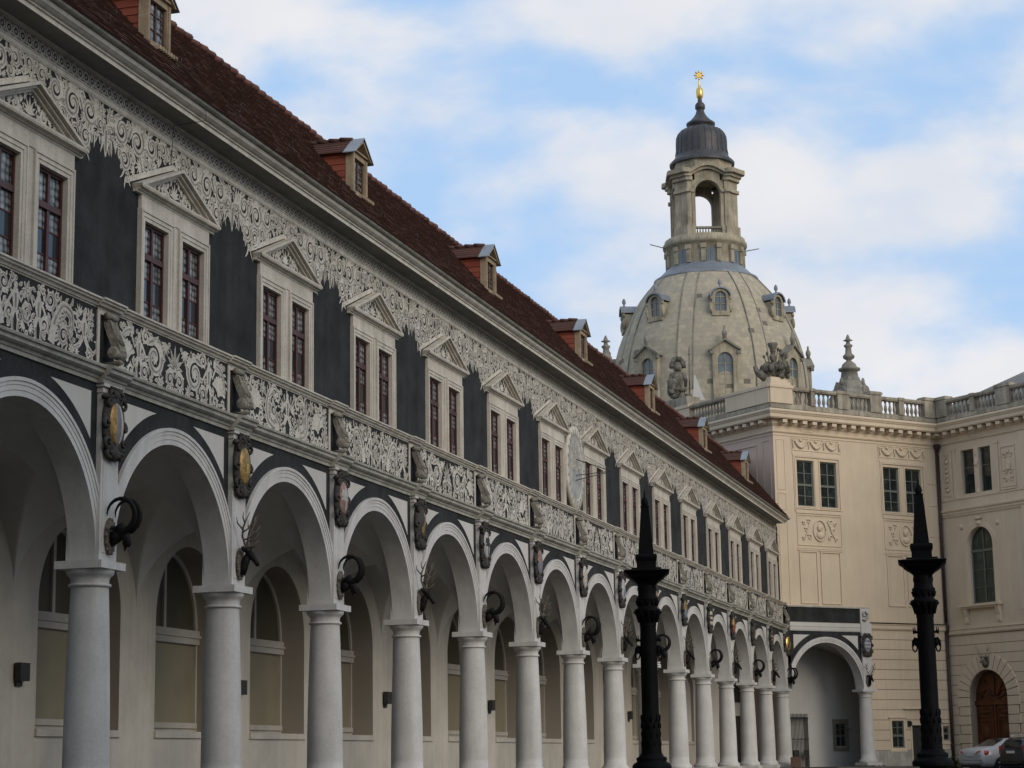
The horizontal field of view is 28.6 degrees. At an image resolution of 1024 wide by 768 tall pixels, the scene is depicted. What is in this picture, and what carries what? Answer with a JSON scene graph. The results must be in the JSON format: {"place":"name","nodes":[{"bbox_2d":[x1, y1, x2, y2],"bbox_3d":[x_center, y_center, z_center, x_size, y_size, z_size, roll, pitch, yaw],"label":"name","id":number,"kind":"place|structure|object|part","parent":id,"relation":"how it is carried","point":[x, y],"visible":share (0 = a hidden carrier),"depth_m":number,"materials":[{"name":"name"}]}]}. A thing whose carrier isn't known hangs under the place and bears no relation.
{"place":"outdoors","nodes":[
{"label":"outdoors","id":0,"kind":"place"},
{"bbox_2d":[171,0,1023,416],"label":"sky","id":1,"kind":"structure","parent":0,"point":[878,145],"materials":[{"name":"blue"}]},
{"bbox_2d":[601,70,869,416],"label":"domed church","id":2,"kind":"structure","parent":0,"point":[717,308],"depth_m":258.36,"materials":[{"name":"stone"}]},
{"bbox_2d":[632,332,663,397],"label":"dome window","id":3,"kind":"structure","parent":2,"relation":"in","point":[647,358],"depth_m":255.05,"materials":[{"name":"stone"}]},
{"bbox_2d":[708,325,741,398],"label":"dome window","id":4,"kind":"structure","parent":2,"relation":"in","point":[724,353],"depth_m":251.65,"materials":[{"name":"stone"}]},
{"bbox_2d":[778,331,804,404],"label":"dome window","id":5,"kind":"structure","parent":2,"relation":"in","point":[794,356],"depth_m":256.36,"materials":[{"name":"stone"}]},
{"bbox_2d":[805,346,814,387],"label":"dome window","id":6,"kind":"structure","parent":2,"relation":"in","point":[810,365],"depth_m":263.98,"materials":[{"name":"stone"}]},
{"bbox_2d":[898,477,953,767],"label":"bronze column","id":7,"kind":"structure","parent":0,"point":[922,565],"depth_m":41.94,"materials":[{"name":"black metal"}]},
{"bbox_2d":[946,756,962,767],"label":"weed clump","id":8,"kind":"object","parent":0,"point":[955,765],"visible":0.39,"depth_m":91.81,"materials":[{"name":"green plant"}]},
{"label":"ground","id":9,"kind":"structure","parent":0,"visible":0},
{"bbox_2d":[0,0,919,767],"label":"arcade wing","id":10,"kind":"structure","parent":9,"relation":"on","point":[228,294],"depth_m":38.55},
{"bbox_2d":[14,662,30,686],"bbox_3d":[-8.253,4.890,33.777,0.155,0.392,0.320,-4,-11,16],"label":"wall lamp","id":11,"kind":"object","parent":10,"relation":"attached to","point":[21,671],"visible":1,"depth_m":33.69,"materials":[{"name":"grey metal"}]},
{"bbox_2d":[0,81,88,283],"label":"window","id":12,"kind":"structure","parent":10,"relation":"in","point":[39,146],"depth_m":27.61,"materials":[{"name":"beige stone"}]},
{"bbox_2d":[104,496,142,554],"bbox_3d":[-5.508,2.012,28.494,0.492,0.814,0.396,-4,-11,16],"label":"ibex trophy","id":13,"kind":"object","parent":10,"relation":"attached to","point":[114,535],"visible":1,"depth_m":28.43,"materials":[{"name":"black metal"}]},
{"bbox_2d":[132,170,220,344],"bbox_3d":[-5.310,-2.088,31.605,0.285,2.630,2.830,-4,-11,16],"label":"window","id":14,"kind":"structure","parent":10,"relation":"in","point":[175,225],"depth_m":31.54,"materials":[{"name":"beige stone"}]},
{"bbox_2d":[241,680,247,694],"bbox_3d":[-5.705,6.437,42.269,0.155,0.392,0.320,-4,-11,16],"label":"wall lamp","id":15,"kind":"object","parent":10,"relation":"attached to","point":[243,687],"visible":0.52,"depth_m":42.24,"materials":[{"name":"grey metal"}]},
{"bbox_2d":[236,512,259,579],"bbox_3d":[-4.323,2.659,32.802,0.418,1.083,0.609,-3,-11,12],"label":"stag trophy","id":16,"kind":"object","parent":10,"relation":"attached to","point":[242,561],"visible":1,"depth_m":32.70,"materials":[{"name":"black metal"}]},
{"bbox_2d":[252,238,322,391],"bbox_3d":[-4.036,-1.315,35.851,0.285,2.630,2.830,-4,-11,16],"label":"window","id":17,"kind":"structure","parent":10,"relation":"in","point":[287,284],"depth_m":35.79,"materials":[{"name":"beige stone"}]},
{"bbox_2d":[337,555,365,599],"bbox_3d":[-2.959,3.559,36.988,0.494,0.816,0.396,-4,-11,16],"label":"ibex trophy","id":18,"kind":"object","parent":10,"relation":"attached to","point":[346,583],"visible":1,"depth_m":36.92,"materials":[{"name":"black metal"}]},
{"bbox_2d":[346,292,403,428],"bbox_3d":[-2.762,-0.541,40.097,0.285,2.630,2.830,-4,-11,16],"label":"window","id":19,"kind":"structure","parent":10,"relation":"in","point":[374,330],"depth_m":40.02,"materials":[{"name":"beige stone"}]},
{"bbox_2d":[383,692,391,707],"bbox_3d":[-3.156,7.984,50.761,0.155,0.392,0.320,-4,-11,16],"label":"wall lamp","id":20,"kind":"object","parent":10,"relation":"attached to","point":[387,697],"visible":0.95,"depth_m":50.66,"materials":[{"name":"grey metal"}]},
{"bbox_2d":[416,561,435,614],"bbox_3d":[-1.779,4.202,41.278,0.420,1.087,0.612,-5,-11,19],"label":"stag trophy","id":21,"kind":"object","parent":10,"relation":"attached to","point":[422,598],"visible":1,"depth_m":41.18,"materials":[{"name":"black metal"}]},
{"bbox_2d":[422,336,469,458],"bbox_3d":[-1.488,0.232,44.343,0.285,2.630,2.830,-4,-11,16],"label":"window","id":22,"kind":"structure","parent":10,"relation":"in","point":[445,368],"depth_m":44.27,"materials":[{"name":"beige stone"}]},
{"bbox_2d":[488,700,494,713],"bbox_3d":[-0.608,9.531,59.252,0.155,0.392,0.320,-4,-11,16],"label":"wall lamp","id":23,"kind":"object","parent":10,"relation":"attached to","point":[491,705],"visible":1,"depth_m":59.15,"materials":[{"name":"grey metal"}]},
{"bbox_2d":[482,591,505,627],"bbox_3d":[-0.405,5.104,45.484,0.501,0.828,0.403,-4,-11,15],"label":"ibex trophy","id":24,"kind":"object","parent":10,"relation":"attached to","point":[490,614],"visible":1,"depth_m":45.41,"materials":[{"name":"black metal"}]},
{"bbox_2d":[484,372,524,483],"bbox_3d":[-0.214,1.006,48.589,0.285,2.630,2.830,-4,-11,16],"label":"window","id":25,"kind":"structure","parent":10,"relation":"in","point":[504,401],"depth_m":48.51,"materials":[{"name":"beige stone"}]},
{"bbox_2d":[535,594,550,637],"bbox_3d":[0.766,5.753,49.768,0.413,1.069,0.602,-5,-11,20],"label":"stag trophy","id":26,"kind":"object","parent":10,"relation":"attached to","point":[540,624],"visible":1,"depth_m":49.67,"materials":[{"name":"black metal"}]},
{"bbox_2d":[536,402,570,504],"bbox_3d":[1.060,1.779,52.835,0.285,2.630,2.830,-4,-11,16],"label":"window","id":27,"kind":"structure","parent":10,"relation":"in","point":[553,428],"depth_m":52.75,"materials":[{"name":"beige stone"}]},
{"bbox_2d":[565,426,610,508],"bbox_3d":[2.132,2.267,54.666,1.056,2.304,1.920,-4,-11,16],"label":"sundial","id":28,"kind":"object","parent":10,"relation":"attached to","point":[575,470],"visible":0.98,"depth_m":54.69,"materials":[{"name":"grey stone"}]},
{"bbox_2d":[582,616,600,646],"bbox_3d":[2.137,6.647,53.956,0.502,0.830,0.403,-5,-11,20],"label":"ibex trophy","id":29,"kind":"object","parent":10,"relation":"attached to","point":[588,635],"visible":1,"depth_m":53.89,"materials":[{"name":"black metal"}]},
{"bbox_2d":[581,428,609,522],"bbox_3d":[2.335,2.553,57.081,0.285,2.630,2.830,-4,-11,16],"label":"window","id":30,"kind":"structure","parent":10,"relation":"in","point":[595,452],"depth_m":57.08,"materials":[{"name":"beige stone"}]},
{"bbox_2d":[621,618,632,653],"bbox_3d":[3.316,7.309,58.272,0.404,1.047,0.589,-4,-11,14],"label":"stag trophy","id":31,"kind":"object","parent":10,"relation":"attached to","point":[624,644],"visible":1,"depth_m":58.18,"materials":[{"name":"black metal"}]},
{"bbox_2d":[628,711,632,721],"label":"wall lamp","id":32,"kind":"object","parent":10,"relation":"attached to","point":[630,714],"visible":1,"depth_m":76.12,"materials":[{"name":"grey metal"}]},
{"bbox_2d":[618,450,643,536],"bbox_3d":[3.609,3.326,61.327,0.285,2.630,2.830,-4,-11,16],"label":"window","id":33,"kind":"structure","parent":10,"relation":"in","point":[630,471],"depth_m":61.20,"materials":[{"name":"beige stone"}]},
{"bbox_2d":[650,469,673,551],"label":"window","id":34,"kind":"structure","parent":10,"relation":"in","point":[662,489],"depth_m":65.47,"materials":[{"name":"beige stone"}]},
{"bbox_2d":[657,634,670,658],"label":"ibex trophy","id":35,"kind":"object","parent":10,"relation":"attached to","point":[666,648],"visible":0.45,"depth_m":62.39,"materials":[{"name":"black metal"}]},
{"bbox_2d":[684,633,694,665],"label":"stag trophy","id":36,"kind":"object","parent":10,"relation":"attached to","point":[688,656],"visible":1,"depth_m":66.66,"materials":[{"name":"black metal"}]},
{"bbox_2d":[679,486,699,562],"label":"window","id":37,"kind":"structure","parent":10,"relation":"in","point":[688,501],"depth_m":69.71,"materials":[{"name":"beige stone"}]},
{"bbox_2d":[704,501,723,573],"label":"window","id":38,"kind":"structure","parent":10,"relation":"in","point":[713,516],"depth_m":73.97,"materials":[{"name":"beige stone"}]},
{"bbox_2d":[709,649,722,670],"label":"ibex trophy","id":39,"kind":"object","parent":10,"relation":"attached to","point":[714,663],"visible":1,"depth_m":70.88,"materials":[{"name":"black metal"}]},
{"bbox_2d":[727,515,743,582],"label":"window","id":40,"kind":"structure","parent":10,"relation":"in","point":[735,530],"depth_m":78.19,"materials":[{"name":"beige stone"}]},
{"bbox_2d":[732,647,741,675],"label":"stag trophy","id":41,"kind":"object","parent":10,"relation":"attached to","point":[735,667],"visible":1,"depth_m":75.15,"materials":[{"name":"black metal"}]},
{"bbox_2d":[747,527,762,591],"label":"window","id":42,"kind":"structure","parent":10,"relation":"in","point":[754,540],"depth_m":82.42,"materials":[{"name":"beige stone"}]},
{"bbox_2d":[753,659,764,679],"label":"ibex trophy","id":43,"kind":"object","parent":10,"relation":"attached to","point":[756,672],"visible":1,"depth_m":79.37,"materials":[{"name":"black metal"}]},
{"bbox_2d":[765,538,779,598],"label":"window","id":44,"kind":"structure","parent":10,"relation":"in","point":[772,551],"depth_m":86.67,"materials":[{"name":"beige stone"}]},
{"bbox_2d":[771,657,779,682],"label":"stag trophy","id":45,"kind":"object","parent":10,"relation":"attached to","point":[774,675],"visible":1,"depth_m":83.64,"materials":[{"name":"black metal"}]},
{"bbox_2d":[787,667,797,686],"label":"ibex trophy","id":46,"kind":"object","parent":10,"relation":"attached to","point":[791,679],"visible":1,"depth_m":87.78,"materials":[{"name":"black metal"}]},
{"bbox_2d":[790,757,801,766],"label":"crate","id":47,"kind":"object","parent":10,"relation":"on","point":[795,761],"visible":1,"depth_m":86.14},
{"bbox_2d":[864,663,874,686],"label":"stag trophy","id":48,"kind":"object","parent":10,"relation":"attached to","point":[869,678],"visible":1,"depth_m":90.13,"materials":[{"name":"black metal"}]},
{"bbox_2d":[623,490,671,767],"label":"bronze column","id":49,"kind":"structure","parent":9,"relation":"on","point":[646,575],"depth_m":44.45,"materials":[{"name":"black metal"}]},
{"bbox_2d":[665,372,1023,767],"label":"palace","id":50,"kind":"structure","parent":9,"relation":"on","point":[837,481],"depth_m":91.88,"materials":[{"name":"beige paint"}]},
{"bbox_2d":[667,348,704,399],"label":"armour sculpture","id":51,"kind":"object","parent":50,"relation":"on","point":[676,388],"visible":0.96,"depth_m":96.24,"materials":[{"name":"stone"}]},
{"bbox_2d":[733,682,740,762],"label":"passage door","id":52,"kind":"structure","parent":50,"relation":"in","point":[736,689],"depth_m":89.49,"materials":[{"name":"metal"}]},
{"bbox_2d":[753,342,791,380],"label":"trophy sculpture","id":53,"kind":"object","parent":50,"relation":"on","point":[773,368],"visible":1,"depth_m":90.50,"materials":[{"name":"stone"}]},
{"bbox_2d":[790,714,809,766],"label":"iron gate","id":54,"kind":"structure","parent":50,"relation":"attached to","point":[796,753],"depth_m":91.21,"materials":[{"name":"grey metal"}]},
{"bbox_2d":[796,460,812,506],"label":"window","id":55,"kind":"structure","parent":50,"relation":"in","point":[804,468],"depth_m":90.79,"materials":[{"name":"black glass"}]},
{"bbox_2d":[820,462,835,507],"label":"window","id":56,"kind":"structure","parent":50,"relation":"in","point":[827,470],"depth_m":91.50,"materials":[{"name":"black glass"}]},
{"bbox_2d":[836,723,845,746],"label":"window","id":57,"kind":"structure","parent":50,"relation":"in","point":[840,727],"depth_m":92.57,"materials":[{"name":"black glass"}]},
{"bbox_2d":[883,468,898,511],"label":"window","id":58,"kind":"structure","parent":50,"relation":"in","point":[889,474],"depth_m":93.44,"materials":[{"name":"black glass"}]},
{"bbox_2d":[892,721,903,747],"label":"window","id":59,"kind":"structure","parent":50,"relation":"in","point":[898,738],"depth_m":91.14,"materials":[{"name":"black glass"}]},
{"bbox_2d":[905,469,918,512],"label":"window","id":60,"kind":"structure","parent":50,"relation":"in","point":[911,476],"depth_m":94.13,"materials":[{"name":"black glass"}]},
{"bbox_2d":[912,725,920,758],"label":"side door","id":61,"kind":"structure","parent":50,"relation":"in","point":[916,731],"depth_m":91.74,"materials":[{"name":"wood"}]},
{"bbox_2d":[933,444,954,761],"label":"downpipe","id":62,"kind":"object","parent":50,"relation":"attached to","point":[936,447],"visible":0.99,"depth_m":93.70,"materials":[{"name":"brown metal"}]},
{"bbox_2d":[943,727,948,739],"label":"window","id":63,"kind":"structure","parent":50,"relation":"in","point":[945,729],"depth_m":92.69,"materials":[{"name":"black glass"}]},
{"bbox_2d":[963,449,974,493],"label":"window","id":64,"kind":"structure","parent":50,"relation":"in","point":[968,460],"depth_m":93.62,"materials":[{"name":"black glass"}]},
{"bbox_2d":[975,644,989,667],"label":"stag trophy","id":65,"kind":"object","parent":50,"relation":"attached to","point":[984,660],"visible":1,"depth_m":91.24,"materials":[{"name":"stone"}]},
{"bbox_2d":[971,527,995,603],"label":"arched window","id":66,"kind":"structure","parent":50,"relation":"in","point":[981,547],"depth_m":92.37,"materials":[{"name":"grey glass"}]},
{"bbox_2d":[980,446,991,490],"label":"window","id":67,"kind":"structure","parent":50,"relation":"in","point":[985,451],"depth_m":92.69,"materials":[{"name":"black glass"}]},
{"bbox_2d":[974,670,1009,743],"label":"arched door","id":68,"kind":"structure","parent":50,"relation":"in","point":[991,702],"depth_m":91.41,"materials":[{"name":"brown wood"}]},
{"bbox_2d":[959,738,1008,767],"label":"white sedan","id":69,"kind":"object","parent":9,"relation":"on","point":[985,754],"visible":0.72,"depth_m":81.83,"materials":[{"name":"silver metal"}]},
{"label":"car window","id":70,"kind":"part","parent":69,"relation":"part of","materials":[{"name":"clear glass"}]},
{"bbox_2d":[999,735,1023,767],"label":"dark estate","id":71,"kind":"object","parent":9,"relation":"on","point":[1011,751],"visible":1,"depth_m":79.23,"materials":[{"name":"black paint"}]},
{"bbox_2d":[1004,740,1021,747],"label":"car window","id":72,"kind":"structure","parent":71,"relation":"in","point":[1009,743],"depth_m":79.34,"materials":[{"name":"black glass"}]}
]}

